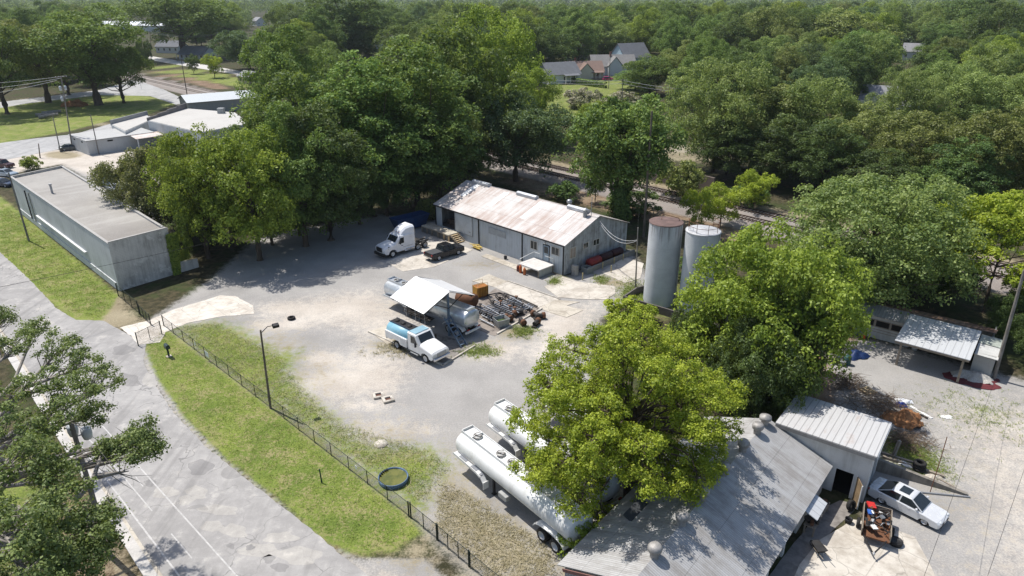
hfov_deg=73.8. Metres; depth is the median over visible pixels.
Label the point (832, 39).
woodland tree
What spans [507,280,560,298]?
kerb
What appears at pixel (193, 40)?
woodland tree
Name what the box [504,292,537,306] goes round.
pipe
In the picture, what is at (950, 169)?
broadleaf tree
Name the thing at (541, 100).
broadleaf tree
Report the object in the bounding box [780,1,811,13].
woodland tree
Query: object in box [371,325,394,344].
concrete slab
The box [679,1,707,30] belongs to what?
woodland tree
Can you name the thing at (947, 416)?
scrap board
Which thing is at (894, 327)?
window
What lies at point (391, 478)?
round stock tank
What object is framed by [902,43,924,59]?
house
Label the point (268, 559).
road patch
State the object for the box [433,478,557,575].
dry grass
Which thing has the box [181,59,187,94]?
utility pole
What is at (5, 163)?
parked car
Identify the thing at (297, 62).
broadleaf tree
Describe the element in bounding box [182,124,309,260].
broadleaf tree
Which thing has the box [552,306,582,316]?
concrete slab
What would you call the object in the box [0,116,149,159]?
side street
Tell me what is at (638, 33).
woodland tree
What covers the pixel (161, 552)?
road marking
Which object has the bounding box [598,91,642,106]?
bush
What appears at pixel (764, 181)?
sapling
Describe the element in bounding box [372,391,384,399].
manhole collar
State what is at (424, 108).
broadleaf tree
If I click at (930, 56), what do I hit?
woodland tree
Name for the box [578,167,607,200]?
sapling
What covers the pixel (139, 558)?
pavement
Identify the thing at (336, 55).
woodland tree
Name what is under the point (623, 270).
concrete slab
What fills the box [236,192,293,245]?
broadleaf tree
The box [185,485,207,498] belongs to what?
road patch
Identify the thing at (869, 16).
woodland tree
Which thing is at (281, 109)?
broadleaf tree
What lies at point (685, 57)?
woodland tree
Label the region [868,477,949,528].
sedan
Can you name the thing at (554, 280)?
weeds
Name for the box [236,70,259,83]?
garage
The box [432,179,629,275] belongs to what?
warehouse
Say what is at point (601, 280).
weeds
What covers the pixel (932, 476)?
debris
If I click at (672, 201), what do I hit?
railway track
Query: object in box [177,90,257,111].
metal building
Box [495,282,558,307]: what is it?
concrete slab
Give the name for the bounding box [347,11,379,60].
woodland tree
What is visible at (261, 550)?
road patch
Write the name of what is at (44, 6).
woodland tree
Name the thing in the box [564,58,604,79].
cottage
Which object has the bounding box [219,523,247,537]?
road patch
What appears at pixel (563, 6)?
woodland tree
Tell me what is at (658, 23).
woodland tree
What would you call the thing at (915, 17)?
woodland tree
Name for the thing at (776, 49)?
woodland tree
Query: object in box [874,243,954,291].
broadleaf tree
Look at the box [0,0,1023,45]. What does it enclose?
forest
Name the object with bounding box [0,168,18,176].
parked car
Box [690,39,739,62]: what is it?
woodland tree
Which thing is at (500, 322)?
metal bin
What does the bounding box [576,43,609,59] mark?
grey house
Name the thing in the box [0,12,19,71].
woodland tree
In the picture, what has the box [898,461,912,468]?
torn sheet
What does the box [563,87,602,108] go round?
bush
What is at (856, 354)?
tarp
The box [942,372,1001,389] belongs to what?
tarp
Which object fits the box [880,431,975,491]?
weeds
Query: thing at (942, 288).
broadleaf tree
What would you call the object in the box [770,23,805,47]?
woodland tree
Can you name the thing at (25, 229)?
utility pole
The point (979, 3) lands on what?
broadleaf tree
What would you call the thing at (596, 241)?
window
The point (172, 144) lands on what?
broadleaf tree
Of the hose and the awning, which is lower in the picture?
the awning
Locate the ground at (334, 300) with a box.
[0,0,1023,575]
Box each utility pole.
[8,172,29,240]
[52,113,60,151]
[55,76,72,149]
[68,413,112,555]
[90,115,99,154]
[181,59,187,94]
[635,227,638,287]
[642,111,652,237]
[992,270,1023,378]
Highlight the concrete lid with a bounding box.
[374,440,387,447]
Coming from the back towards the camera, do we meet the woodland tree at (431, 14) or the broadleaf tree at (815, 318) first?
the woodland tree at (431, 14)
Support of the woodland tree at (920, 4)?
on the ground at (334, 300)
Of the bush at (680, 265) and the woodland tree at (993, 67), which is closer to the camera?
the bush at (680, 265)
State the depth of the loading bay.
72.12 m
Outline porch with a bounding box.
[131,131,162,146]
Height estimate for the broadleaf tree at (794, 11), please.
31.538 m
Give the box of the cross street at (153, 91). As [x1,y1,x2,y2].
[0,80,179,107]
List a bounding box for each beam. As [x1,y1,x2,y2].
[881,451,912,463]
[882,455,944,477]
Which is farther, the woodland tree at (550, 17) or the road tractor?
the woodland tree at (550, 17)
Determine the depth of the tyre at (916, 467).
52.77 m
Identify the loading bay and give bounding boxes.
[432,331,471,362]
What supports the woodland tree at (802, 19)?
on the ground at (334, 300)
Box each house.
[252,17,266,25]
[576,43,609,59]
[612,42,649,68]
[857,84,920,120]
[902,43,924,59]
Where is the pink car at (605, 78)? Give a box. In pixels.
[602,76,613,80]
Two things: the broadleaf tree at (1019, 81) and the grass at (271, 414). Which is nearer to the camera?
the grass at (271, 414)
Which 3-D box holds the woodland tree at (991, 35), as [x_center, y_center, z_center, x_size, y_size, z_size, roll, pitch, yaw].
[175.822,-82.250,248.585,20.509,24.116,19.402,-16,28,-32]
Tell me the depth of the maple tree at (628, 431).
43.65 m
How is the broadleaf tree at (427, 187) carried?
on the ground at (334, 300)
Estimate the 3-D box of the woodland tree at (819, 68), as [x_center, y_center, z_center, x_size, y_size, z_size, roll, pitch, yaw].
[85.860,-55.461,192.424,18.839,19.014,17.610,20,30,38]
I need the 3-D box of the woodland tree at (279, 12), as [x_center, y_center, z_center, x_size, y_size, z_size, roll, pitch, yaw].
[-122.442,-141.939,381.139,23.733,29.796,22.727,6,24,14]
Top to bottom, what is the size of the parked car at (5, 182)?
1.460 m
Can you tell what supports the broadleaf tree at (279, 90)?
on the ground at (334, 300)
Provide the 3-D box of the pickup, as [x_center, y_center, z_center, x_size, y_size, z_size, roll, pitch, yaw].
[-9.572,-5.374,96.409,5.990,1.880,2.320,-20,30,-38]
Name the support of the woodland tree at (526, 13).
on the ground at (334, 300)
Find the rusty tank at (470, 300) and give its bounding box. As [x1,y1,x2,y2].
[455,293,478,305]
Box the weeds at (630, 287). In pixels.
[609,274,643,299]
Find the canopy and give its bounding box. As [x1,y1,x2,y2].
[390,276,473,335]
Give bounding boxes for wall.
[587,249,634,270]
[623,285,719,327]
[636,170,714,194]
[875,458,967,495]
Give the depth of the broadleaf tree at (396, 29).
307.56 m
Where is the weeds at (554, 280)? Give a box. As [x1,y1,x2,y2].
[545,276,565,284]
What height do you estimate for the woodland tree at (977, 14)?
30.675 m
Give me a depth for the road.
51.62 m
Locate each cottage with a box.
[154,40,187,52]
[176,46,217,60]
[362,53,380,65]
[539,61,581,84]
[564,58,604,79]
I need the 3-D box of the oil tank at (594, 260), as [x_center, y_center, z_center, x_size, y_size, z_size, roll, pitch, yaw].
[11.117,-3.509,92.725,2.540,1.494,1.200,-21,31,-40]
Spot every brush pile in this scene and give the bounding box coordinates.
[823,369,874,398]
[828,383,928,423]
[883,422,950,460]
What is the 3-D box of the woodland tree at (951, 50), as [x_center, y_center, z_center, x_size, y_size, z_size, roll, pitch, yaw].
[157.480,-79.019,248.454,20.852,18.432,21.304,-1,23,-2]
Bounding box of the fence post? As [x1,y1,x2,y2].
[892,440,901,457]
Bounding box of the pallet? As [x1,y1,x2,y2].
[858,386,876,394]
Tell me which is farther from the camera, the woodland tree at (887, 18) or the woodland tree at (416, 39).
the woodland tree at (887, 18)
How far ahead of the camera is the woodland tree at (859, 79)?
199.73 m
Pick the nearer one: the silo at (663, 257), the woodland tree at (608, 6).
the silo at (663, 257)
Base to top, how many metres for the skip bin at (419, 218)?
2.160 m
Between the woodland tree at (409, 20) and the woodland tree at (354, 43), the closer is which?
the woodland tree at (354, 43)
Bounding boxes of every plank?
[909,405,932,418]
[921,491,969,497]
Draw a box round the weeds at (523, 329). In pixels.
[507,324,544,339]
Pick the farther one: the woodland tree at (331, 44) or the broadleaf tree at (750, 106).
the woodland tree at (331, 44)
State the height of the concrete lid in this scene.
0.060 m
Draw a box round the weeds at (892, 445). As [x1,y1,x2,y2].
[883,428,944,460]
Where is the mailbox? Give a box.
[163,343,171,357]
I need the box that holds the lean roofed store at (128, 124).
[110,111,148,133]
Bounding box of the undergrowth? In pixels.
[1,47,1004,162]
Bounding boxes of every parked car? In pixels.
[0,159,14,167]
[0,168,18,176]
[0,178,10,186]
[58,143,75,150]
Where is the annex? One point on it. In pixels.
(847, 444)
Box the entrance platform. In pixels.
[518,252,553,277]
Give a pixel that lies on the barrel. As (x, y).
(848, 362)
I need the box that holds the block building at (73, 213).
[11,165,198,290]
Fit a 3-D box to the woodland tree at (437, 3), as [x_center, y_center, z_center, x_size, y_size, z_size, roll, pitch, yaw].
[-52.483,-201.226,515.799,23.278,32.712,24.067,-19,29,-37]
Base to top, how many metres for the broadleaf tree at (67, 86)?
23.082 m
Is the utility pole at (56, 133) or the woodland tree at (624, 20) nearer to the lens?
the utility pole at (56, 133)
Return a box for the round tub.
[889,536,903,547]
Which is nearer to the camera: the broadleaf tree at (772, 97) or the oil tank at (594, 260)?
the oil tank at (594, 260)
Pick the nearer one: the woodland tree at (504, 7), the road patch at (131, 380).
the road patch at (131, 380)
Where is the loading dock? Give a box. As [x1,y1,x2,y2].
[421,223,464,242]
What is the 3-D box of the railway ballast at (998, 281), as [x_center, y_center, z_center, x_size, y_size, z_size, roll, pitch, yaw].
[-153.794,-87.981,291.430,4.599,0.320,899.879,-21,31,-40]
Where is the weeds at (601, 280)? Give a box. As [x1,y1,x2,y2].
[589,272,613,284]
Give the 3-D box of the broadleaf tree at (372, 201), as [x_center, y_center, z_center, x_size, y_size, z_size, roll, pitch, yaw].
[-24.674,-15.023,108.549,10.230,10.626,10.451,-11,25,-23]
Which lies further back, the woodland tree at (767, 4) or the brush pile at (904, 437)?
the woodland tree at (767, 4)
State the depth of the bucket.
47.77 m
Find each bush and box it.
[18,155,43,170]
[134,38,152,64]
[177,230,193,260]
[415,198,437,219]
[545,180,579,202]
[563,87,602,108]
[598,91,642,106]
[599,188,661,219]
[603,295,658,327]
[655,159,707,197]
[678,256,724,282]
[730,184,770,208]
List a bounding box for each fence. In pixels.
[115,283,139,313]
[161,315,409,516]
[469,551,498,575]
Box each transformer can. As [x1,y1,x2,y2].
[66,425,78,436]
[77,426,92,439]
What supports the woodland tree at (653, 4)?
on the ground at (334, 300)
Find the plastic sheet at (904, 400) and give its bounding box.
[893,398,913,403]
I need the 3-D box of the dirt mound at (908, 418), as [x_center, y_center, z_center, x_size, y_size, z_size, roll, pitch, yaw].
[34.158,11.050,59.277,3.400,0.953,3.000,-7,24,-16]
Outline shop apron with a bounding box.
[769,500,855,575]
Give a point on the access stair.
(450, 328)
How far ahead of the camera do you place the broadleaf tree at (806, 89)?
131.66 m
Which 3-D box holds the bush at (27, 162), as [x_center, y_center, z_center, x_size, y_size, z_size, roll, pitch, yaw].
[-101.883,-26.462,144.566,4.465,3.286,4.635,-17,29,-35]
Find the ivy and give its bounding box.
[165,231,180,275]
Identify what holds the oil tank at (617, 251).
on the ground at (334, 300)
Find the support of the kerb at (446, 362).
on the ground at (334, 300)
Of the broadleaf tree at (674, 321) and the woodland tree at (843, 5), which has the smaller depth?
the broadleaf tree at (674, 321)
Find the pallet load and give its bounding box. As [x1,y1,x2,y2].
[472,244,481,249]
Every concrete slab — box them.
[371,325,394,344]
[386,241,471,271]
[473,274,507,286]
[481,254,529,271]
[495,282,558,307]
[539,300,578,312]
[545,276,614,299]
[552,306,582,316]
[601,257,643,282]
[795,519,934,575]
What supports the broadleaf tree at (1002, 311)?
on the ground at (334, 300)
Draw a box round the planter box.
[581,265,593,274]
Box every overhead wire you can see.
[2,242,209,286]
[924,372,997,575]
[988,471,1023,573]
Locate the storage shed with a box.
[861,300,997,348]
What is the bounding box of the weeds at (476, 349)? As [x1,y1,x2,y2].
[451,340,504,358]
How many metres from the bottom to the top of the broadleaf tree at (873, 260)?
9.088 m
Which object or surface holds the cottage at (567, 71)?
on the ground at (334, 300)
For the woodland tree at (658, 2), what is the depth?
527.83 m
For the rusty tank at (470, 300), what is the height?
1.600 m
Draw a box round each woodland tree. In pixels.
[0,4,8,19]
[0,7,58,49]
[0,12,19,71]
[19,11,47,31]
[32,0,54,16]
[34,12,60,30]
[41,0,63,9]
[45,4,80,16]
[68,2,94,17]
[186,3,231,42]
[186,33,205,44]
[212,10,250,41]
[220,0,245,30]
[257,38,303,73]
[262,0,303,35]
[272,8,329,41]
[273,22,316,52]
[274,18,327,45]
[275,6,302,29]
[277,27,328,67]
[293,7,347,59]
[305,47,351,85]
[312,39,347,66]
[317,11,364,62]
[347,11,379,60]
[355,8,378,33]
[374,0,405,35]
[389,10,418,35]
[404,1,423,16]
[409,1,432,24]
[409,19,448,42]
[409,24,447,46]
[419,6,440,26]
[420,12,437,26]
[423,10,460,29]
[431,0,445,12]
[440,0,469,16]
[440,2,471,18]
[446,32,479,54]
[450,20,489,33]
[470,15,500,38]
[477,2,497,14]
[482,46,529,118]
[490,0,522,17]
[492,7,550,39]
[499,28,536,69]
[503,15,546,65]
[507,0,540,14]
[519,4,548,25]
[519,9,542,24]
[537,6,571,61]
[540,5,556,17]
[543,3,575,53]
[552,12,583,57]
[553,7,603,60]
[584,3,602,11]
[584,3,604,23]
[584,15,633,54]
[588,5,624,46]
[591,1,623,12]
[602,3,636,42]
[609,10,633,48]
[620,9,639,42]
[626,5,665,51]
[632,1,650,11]
[633,9,649,46]
[635,2,664,21]
[645,0,665,10]
[646,2,663,12]
[648,10,692,54]
[652,0,690,48]
[653,16,694,67]
[658,39,696,85]
[662,1,687,13]
[667,60,741,110]
[671,31,718,86]
[673,15,735,46]
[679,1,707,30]
[679,39,736,65]
[688,3,718,17]
[690,14,724,32]
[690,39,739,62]
[700,17,760,54]
[706,0,730,17]
[714,13,729,22]
[718,3,748,24]
[718,51,781,95]
[725,37,779,89]
[734,0,804,52]
[736,48,788,65]
[744,1,759,9]
[747,35,804,56]
[756,0,772,6]
[757,38,797,47]
[769,42,806,89]
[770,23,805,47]
[771,48,811,84]
[772,7,829,44]
[779,55,854,115]
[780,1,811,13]
[792,42,828,78]
[794,30,832,63]
[801,4,824,15]
[814,46,875,105]
[818,33,873,94]
[820,35,846,47]
[821,4,844,14]
[822,0,851,9]
[829,28,888,56]
[838,25,878,38]
[841,29,906,84]
[842,1,860,12]
[844,5,880,20]
[845,0,884,14]
[850,9,885,28]
[856,10,906,40]
[864,31,906,84]
[875,0,915,45]
[881,0,916,20]
[885,3,913,26]
[902,9,927,43]
[907,2,944,42]
[908,45,971,75]
[910,23,967,63]
[911,1,929,19]
[911,49,965,94]
[917,2,968,41]
[924,36,975,65]
[929,9,976,38]
[934,18,972,35]
[946,42,1023,106]
[951,34,1019,73]
[958,0,1023,40]
[958,5,1010,35]
[965,14,1013,31]
[969,38,1023,76]
[970,28,1022,50]
[984,28,1023,58]
[994,52,1023,105]
[997,63,1023,113]
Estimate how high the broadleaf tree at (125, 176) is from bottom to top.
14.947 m
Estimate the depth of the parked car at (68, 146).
162.15 m
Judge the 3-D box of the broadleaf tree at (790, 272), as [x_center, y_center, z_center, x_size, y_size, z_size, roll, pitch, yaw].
[23.018,2.576,59.931,17.493,16.749,16.729,-4,23,-8]
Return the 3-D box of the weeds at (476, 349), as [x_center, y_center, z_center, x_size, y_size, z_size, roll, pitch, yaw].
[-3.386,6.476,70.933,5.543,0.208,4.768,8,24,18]
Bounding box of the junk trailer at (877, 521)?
[856,501,894,555]
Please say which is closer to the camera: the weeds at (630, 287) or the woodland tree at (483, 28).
the weeds at (630, 287)
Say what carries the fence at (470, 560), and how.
on the ground at (334, 300)
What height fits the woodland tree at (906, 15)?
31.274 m
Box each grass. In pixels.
[0,203,115,317]
[145,335,417,548]
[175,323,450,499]
[176,322,450,501]
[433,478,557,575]
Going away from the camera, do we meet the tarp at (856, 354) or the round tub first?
the round tub
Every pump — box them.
[505,313,513,322]
[512,309,524,316]
[518,317,526,326]
[530,310,541,317]
[531,317,540,328]
[533,312,545,319]
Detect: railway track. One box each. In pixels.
[138,74,1020,270]
[146,79,1005,280]
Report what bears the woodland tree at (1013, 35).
on the ground at (334, 300)
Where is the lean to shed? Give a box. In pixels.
[970,334,1002,375]
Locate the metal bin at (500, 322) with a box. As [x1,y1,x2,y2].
[492,314,509,328]
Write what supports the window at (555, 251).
in the warehouse
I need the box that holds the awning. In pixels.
[805,494,826,520]
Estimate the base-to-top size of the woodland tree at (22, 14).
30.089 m
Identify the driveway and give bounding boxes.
[120,295,253,344]
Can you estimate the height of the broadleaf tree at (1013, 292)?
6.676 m
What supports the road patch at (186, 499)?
on the road
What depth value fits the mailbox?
69.54 m
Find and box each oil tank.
[585,255,601,265]
[600,251,612,261]
[610,247,623,256]
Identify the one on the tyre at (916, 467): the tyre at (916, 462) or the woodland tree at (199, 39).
the tyre at (916, 462)
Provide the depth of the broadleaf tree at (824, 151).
121.08 m
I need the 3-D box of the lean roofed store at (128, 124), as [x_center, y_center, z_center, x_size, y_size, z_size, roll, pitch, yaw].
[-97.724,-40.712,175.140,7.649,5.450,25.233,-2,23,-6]
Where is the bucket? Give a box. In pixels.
[845,516,852,523]
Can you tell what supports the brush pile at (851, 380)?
on the ground at (334, 300)
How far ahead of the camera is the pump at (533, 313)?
78.20 m
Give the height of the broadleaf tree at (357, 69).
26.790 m
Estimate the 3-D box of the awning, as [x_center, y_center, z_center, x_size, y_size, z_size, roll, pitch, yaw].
[20.666,14.883,46.629,1.119,0.496,2.200,18,29,36]
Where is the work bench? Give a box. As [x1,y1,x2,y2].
[802,498,829,536]
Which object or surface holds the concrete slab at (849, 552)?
on the ground at (334, 300)
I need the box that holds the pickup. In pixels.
[423,241,464,260]
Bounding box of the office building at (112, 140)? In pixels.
[68,127,155,154]
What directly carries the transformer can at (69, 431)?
attached to the utility pole at (75, 438)
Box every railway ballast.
[125,76,1023,287]
[129,74,1017,273]
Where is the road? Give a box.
[0,253,367,575]
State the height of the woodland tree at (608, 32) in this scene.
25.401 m
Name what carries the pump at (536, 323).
on the ground at (334, 300)
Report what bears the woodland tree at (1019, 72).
on the ground at (334, 300)
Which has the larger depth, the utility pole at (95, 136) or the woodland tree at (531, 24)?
the woodland tree at (531, 24)
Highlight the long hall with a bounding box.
[102,21,171,31]
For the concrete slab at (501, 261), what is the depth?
94.42 m
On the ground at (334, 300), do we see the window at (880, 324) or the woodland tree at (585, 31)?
the woodland tree at (585, 31)
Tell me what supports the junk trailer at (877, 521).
on the concrete slab at (849, 552)
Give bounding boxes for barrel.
[844,355,851,365]
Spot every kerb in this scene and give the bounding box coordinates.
[0,329,162,575]
[368,331,474,365]
[496,308,542,334]
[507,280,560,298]
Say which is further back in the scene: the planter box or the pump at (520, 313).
the planter box
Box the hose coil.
[495,292,504,299]
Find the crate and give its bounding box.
[472,279,487,297]
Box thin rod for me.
[930,437,946,491]
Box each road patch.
[36,319,54,325]
[112,344,135,354]
[112,373,140,385]
[142,373,157,386]
[144,479,155,486]
[152,487,180,497]
[179,495,194,504]
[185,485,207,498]
[188,459,214,474]
[196,504,237,514]
[200,521,223,531]
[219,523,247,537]
[226,543,234,548]
[237,543,277,556]
[246,544,254,550]
[263,531,299,542]
[263,555,275,563]
[270,563,288,571]
[275,546,323,564]
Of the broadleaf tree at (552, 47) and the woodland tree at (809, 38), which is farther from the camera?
the broadleaf tree at (552, 47)
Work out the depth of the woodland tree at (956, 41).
262.85 m
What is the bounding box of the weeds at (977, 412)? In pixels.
[899,366,1023,459]
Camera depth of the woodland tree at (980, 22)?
283.49 m
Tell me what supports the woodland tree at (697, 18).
on the ground at (334, 300)
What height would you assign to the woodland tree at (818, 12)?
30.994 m
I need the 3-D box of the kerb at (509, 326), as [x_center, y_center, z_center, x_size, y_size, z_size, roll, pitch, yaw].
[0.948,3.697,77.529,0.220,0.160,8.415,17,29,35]
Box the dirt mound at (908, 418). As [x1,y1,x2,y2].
[880,408,923,430]
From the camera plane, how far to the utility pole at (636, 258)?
84.81 m
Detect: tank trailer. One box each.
[383,276,480,336]
[453,425,592,553]
[486,398,621,514]
[545,382,652,467]
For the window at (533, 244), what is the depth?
92.61 m
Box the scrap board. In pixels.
[940,415,952,418]
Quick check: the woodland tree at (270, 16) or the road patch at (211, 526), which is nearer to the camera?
the road patch at (211, 526)
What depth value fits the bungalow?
315.49 m
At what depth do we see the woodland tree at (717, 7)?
447.77 m
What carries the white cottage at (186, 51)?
on the ground at (334, 300)
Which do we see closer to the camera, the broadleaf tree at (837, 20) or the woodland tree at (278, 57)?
the woodland tree at (278, 57)
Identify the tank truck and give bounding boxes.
[385,317,449,362]
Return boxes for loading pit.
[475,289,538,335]
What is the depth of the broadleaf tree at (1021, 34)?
250.29 m
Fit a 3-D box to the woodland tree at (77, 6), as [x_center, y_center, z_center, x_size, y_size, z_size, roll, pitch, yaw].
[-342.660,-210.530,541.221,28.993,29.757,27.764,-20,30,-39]
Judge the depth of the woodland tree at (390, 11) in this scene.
489.19 m
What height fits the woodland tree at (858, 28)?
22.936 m
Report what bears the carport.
on the ground at (334, 300)
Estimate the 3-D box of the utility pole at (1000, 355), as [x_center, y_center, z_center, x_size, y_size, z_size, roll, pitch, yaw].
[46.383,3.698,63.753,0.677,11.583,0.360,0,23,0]
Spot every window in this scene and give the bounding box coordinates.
[530,240,537,250]
[551,246,559,256]
[569,246,576,259]
[583,241,588,249]
[593,238,599,245]
[867,318,875,325]
[874,319,890,329]
[890,323,902,332]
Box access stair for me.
[444,315,466,347]
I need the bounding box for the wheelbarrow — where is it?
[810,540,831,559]
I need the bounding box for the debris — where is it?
[923,473,942,480]
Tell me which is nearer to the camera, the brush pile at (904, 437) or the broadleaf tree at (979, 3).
the brush pile at (904, 437)
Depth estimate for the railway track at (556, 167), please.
123.99 m
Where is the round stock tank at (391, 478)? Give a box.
[378,467,407,489]
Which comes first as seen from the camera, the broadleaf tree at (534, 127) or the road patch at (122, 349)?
the road patch at (122, 349)
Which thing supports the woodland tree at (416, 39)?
on the ground at (334, 300)
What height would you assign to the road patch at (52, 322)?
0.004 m
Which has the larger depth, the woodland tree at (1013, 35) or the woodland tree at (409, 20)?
the woodland tree at (409, 20)
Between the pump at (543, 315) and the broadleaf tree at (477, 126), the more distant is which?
the broadleaf tree at (477, 126)
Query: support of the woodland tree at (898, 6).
on the ground at (334, 300)
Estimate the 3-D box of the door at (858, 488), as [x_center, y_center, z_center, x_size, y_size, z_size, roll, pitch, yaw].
[24.904,14.755,49.215,0.070,2.060,1.190,4,23,8]
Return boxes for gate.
[135,321,161,345]
[137,304,150,324]
[409,502,436,539]
[436,524,468,566]
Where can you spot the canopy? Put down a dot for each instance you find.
(423, 295)
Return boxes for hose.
[487,293,521,302]
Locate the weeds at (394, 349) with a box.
[358,340,416,360]
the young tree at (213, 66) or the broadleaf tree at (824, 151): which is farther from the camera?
the young tree at (213, 66)
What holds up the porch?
on the ground at (334, 300)
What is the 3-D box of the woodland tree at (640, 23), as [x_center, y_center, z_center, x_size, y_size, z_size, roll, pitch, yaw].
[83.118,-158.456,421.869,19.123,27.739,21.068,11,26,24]
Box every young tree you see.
[184,53,199,71]
[200,53,223,76]
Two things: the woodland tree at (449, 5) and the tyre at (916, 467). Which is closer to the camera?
the tyre at (916, 467)
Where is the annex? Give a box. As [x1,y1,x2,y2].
[775,395,891,509]
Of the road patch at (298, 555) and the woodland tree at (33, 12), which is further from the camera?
the woodland tree at (33, 12)
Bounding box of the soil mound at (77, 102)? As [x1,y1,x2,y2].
[60,98,88,106]
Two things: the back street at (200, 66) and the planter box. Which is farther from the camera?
the back street at (200, 66)
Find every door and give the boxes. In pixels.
[455,213,472,236]
[543,245,548,261]
[852,476,862,509]
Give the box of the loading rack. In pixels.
[402,304,434,324]
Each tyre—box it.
[287,315,294,320]
[846,499,855,510]
[912,467,925,472]
[913,459,926,467]
[913,463,925,469]
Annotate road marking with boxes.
[65,387,237,575]
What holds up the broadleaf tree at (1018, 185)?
on the ground at (334, 300)
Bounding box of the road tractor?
[374,222,427,256]
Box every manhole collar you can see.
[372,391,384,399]
[381,394,394,403]
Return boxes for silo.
[643,214,683,307]
[678,218,721,311]
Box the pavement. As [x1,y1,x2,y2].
[0,333,157,575]
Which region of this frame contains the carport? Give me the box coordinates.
[895,314,981,382]
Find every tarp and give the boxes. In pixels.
[851,349,869,360]
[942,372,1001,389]
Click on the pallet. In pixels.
(865, 388)
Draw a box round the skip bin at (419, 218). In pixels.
[389,210,429,227]
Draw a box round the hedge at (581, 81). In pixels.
[571,78,606,87]
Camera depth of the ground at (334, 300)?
67.18 m
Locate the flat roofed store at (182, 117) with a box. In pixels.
[147,103,245,148]
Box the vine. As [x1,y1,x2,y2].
[556,520,603,558]
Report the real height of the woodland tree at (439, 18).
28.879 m
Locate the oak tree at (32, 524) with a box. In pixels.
[0,304,171,575]
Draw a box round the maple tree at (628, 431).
[503,309,750,523]
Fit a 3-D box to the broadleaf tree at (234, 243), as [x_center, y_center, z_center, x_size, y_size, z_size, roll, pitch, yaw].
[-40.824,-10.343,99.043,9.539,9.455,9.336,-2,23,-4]
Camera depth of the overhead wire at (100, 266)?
76.21 m
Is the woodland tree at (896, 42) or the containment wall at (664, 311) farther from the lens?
the woodland tree at (896, 42)
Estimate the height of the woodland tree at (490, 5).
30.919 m
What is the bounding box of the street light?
[260,322,278,408]
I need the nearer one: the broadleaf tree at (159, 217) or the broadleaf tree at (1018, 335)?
the broadleaf tree at (1018, 335)
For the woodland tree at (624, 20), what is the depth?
400.77 m
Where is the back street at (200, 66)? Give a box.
[148,57,240,74]
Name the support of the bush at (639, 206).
on the ground at (334, 300)
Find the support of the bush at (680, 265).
on the ground at (334, 300)
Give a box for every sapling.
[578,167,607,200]
[678,186,725,224]
[698,181,751,225]
[734,168,780,206]
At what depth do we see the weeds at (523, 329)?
75.04 m
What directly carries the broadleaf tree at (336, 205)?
on the ground at (334, 300)
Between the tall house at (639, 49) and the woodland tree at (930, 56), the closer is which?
the woodland tree at (930, 56)
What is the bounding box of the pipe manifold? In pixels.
[475,294,533,320]
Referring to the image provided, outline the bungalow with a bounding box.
[588,52,635,75]
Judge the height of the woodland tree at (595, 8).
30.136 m
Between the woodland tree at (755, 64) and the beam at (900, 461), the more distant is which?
the woodland tree at (755, 64)
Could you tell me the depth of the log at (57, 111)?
212.65 m
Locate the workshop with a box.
[557,413,832,575]
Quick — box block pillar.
[571,264,578,275]
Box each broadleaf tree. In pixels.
[0,18,76,102]
[0,26,50,114]
[8,32,87,94]
[11,1,147,105]
[68,42,156,102]
[86,145,191,224]
[109,0,239,48]
[139,121,253,258]
[149,192,190,235]
[168,191,229,243]
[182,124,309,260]
[197,185,247,246]
[206,30,267,69]
[216,108,259,185]
[228,69,390,203]
[233,23,343,113]
[236,99,359,246]
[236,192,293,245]
[273,100,381,240]
[289,193,318,234]
[292,0,397,55]
[298,49,435,217]
[306,171,353,231]
[343,34,487,207]
[344,171,389,224]
[354,95,432,212]
[368,160,418,216]
[372,22,422,65]
[375,12,529,178]
[406,155,453,199]
[416,93,490,196]
[447,2,545,120]
[451,138,499,181]
[467,89,577,181]
[501,22,580,69]
[501,61,562,114]
[562,91,688,221]
[571,100,609,162]
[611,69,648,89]
[620,53,676,93]
[661,52,776,172]
[661,303,726,373]
[671,215,876,402]
[692,112,762,180]
[697,78,814,172]
[704,314,822,422]
[725,287,845,405]
[729,3,838,32]
[735,114,816,187]
[744,73,869,175]
[777,170,992,314]
[784,117,874,184]
[799,7,906,50]
[800,99,913,172]
[827,243,889,319]
[839,147,935,200]
[863,65,950,142]
[872,110,964,200]
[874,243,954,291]
[877,216,959,239]
[907,37,982,66]
[907,189,1023,312]
[912,134,1017,208]
[916,0,1019,41]
[919,262,988,297]
[922,59,1023,139]
[930,106,1023,195]
[969,71,1023,134]
[975,30,1023,47]
[984,293,1023,339]
[992,102,1023,194]
[1000,272,1023,296]
[1011,313,1023,354]
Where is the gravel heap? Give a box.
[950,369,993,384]
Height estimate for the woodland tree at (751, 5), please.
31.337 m

